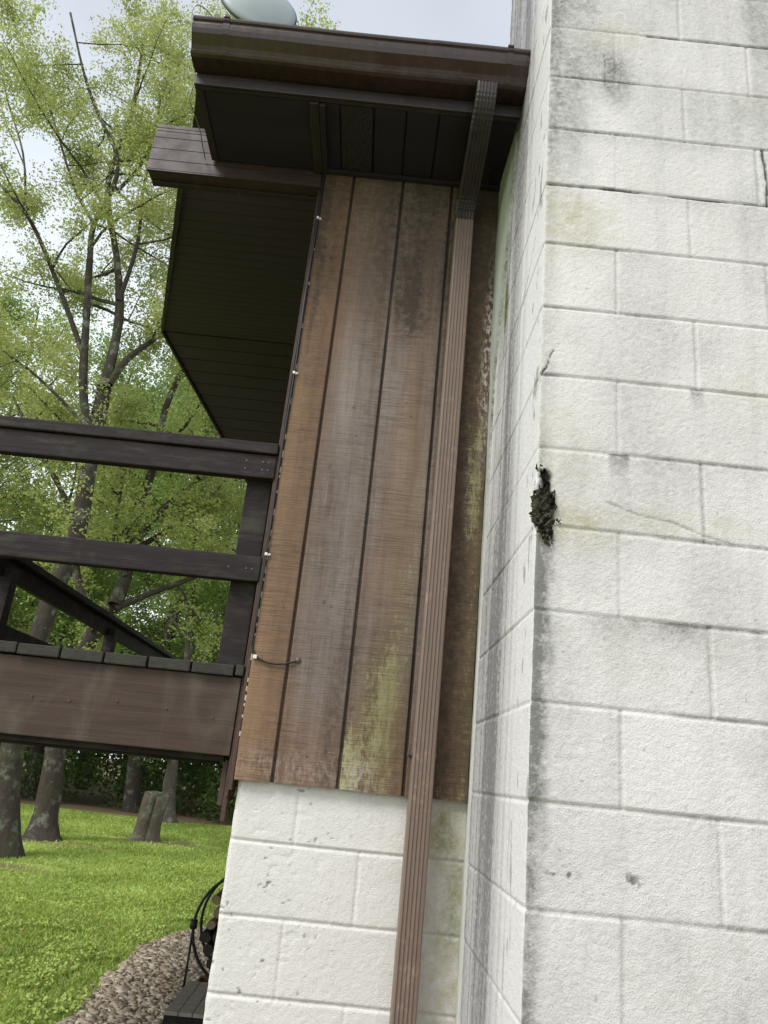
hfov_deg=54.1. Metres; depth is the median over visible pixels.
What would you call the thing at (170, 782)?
slender tree
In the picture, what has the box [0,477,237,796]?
tree
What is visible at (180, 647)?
forest tree
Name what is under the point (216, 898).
log
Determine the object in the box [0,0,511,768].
sky
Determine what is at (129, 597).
forest tree
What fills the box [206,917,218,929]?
log
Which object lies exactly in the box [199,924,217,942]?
log
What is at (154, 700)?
wooden deck
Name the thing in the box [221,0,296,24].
satellite dish
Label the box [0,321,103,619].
forest tree
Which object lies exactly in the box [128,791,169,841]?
tree stump
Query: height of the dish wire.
0.714 m
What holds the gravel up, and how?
on the ground at (92, 804)
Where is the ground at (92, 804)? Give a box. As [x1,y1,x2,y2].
[0,751,235,1023]
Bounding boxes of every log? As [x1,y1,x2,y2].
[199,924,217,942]
[203,939,214,955]
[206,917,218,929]
[206,954,212,968]
[212,889,222,904]
[212,931,216,942]
[213,905,219,917]
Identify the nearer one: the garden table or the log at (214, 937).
the garden table
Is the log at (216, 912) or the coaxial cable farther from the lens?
the log at (216, 912)
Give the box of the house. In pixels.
[147,0,767,1023]
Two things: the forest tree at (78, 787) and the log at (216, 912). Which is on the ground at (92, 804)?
the forest tree at (78, 787)
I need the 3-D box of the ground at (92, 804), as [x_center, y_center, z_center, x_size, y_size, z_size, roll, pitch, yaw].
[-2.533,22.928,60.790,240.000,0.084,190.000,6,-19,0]
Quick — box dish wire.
[189,4,211,159]
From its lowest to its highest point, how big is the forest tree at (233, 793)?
17.756 m
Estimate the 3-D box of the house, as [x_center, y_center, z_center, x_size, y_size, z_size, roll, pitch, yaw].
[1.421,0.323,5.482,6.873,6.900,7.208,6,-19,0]
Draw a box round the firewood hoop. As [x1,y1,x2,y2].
[182,877,224,988]
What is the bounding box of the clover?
[0,879,218,1023]
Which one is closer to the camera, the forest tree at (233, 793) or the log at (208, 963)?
the log at (208, 963)
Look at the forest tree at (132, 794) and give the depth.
22.82 m
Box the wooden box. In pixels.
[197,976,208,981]
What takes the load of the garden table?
on the gravel
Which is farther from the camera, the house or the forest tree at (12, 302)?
the forest tree at (12, 302)
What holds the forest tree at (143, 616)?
on the ground at (92, 804)
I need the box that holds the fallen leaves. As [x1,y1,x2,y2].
[0,826,227,1011]
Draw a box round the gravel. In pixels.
[54,924,212,1023]
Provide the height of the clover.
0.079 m
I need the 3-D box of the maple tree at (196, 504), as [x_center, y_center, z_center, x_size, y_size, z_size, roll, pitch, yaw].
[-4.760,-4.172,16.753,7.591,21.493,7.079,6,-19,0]
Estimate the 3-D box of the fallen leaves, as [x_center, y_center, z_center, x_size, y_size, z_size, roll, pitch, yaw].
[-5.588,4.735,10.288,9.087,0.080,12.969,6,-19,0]
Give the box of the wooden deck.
[0,415,278,763]
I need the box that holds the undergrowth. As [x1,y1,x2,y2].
[0,598,238,823]
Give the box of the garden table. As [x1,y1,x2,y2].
[162,981,207,1023]
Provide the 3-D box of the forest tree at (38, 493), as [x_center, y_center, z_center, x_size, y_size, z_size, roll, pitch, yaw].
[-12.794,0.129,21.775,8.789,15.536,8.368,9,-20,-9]
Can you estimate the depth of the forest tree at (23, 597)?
25.24 m
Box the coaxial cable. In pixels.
[251,173,324,664]
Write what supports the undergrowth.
on the ground at (92, 804)
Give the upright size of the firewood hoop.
0.871 m
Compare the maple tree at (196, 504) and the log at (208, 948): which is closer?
the log at (208, 948)
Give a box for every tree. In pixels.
[0,0,235,858]
[0,0,340,841]
[0,255,149,645]
[0,303,99,642]
[0,313,219,798]
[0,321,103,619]
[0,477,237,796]
[9,399,165,643]
[17,362,240,789]
[17,378,242,812]
[25,368,237,799]
[56,348,246,823]
[140,478,246,662]
[146,429,245,801]
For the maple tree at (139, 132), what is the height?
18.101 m
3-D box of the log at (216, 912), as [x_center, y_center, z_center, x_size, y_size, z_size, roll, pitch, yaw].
[-1.171,2.872,5.454,0.059,0.062,0.399,6,-19,0]

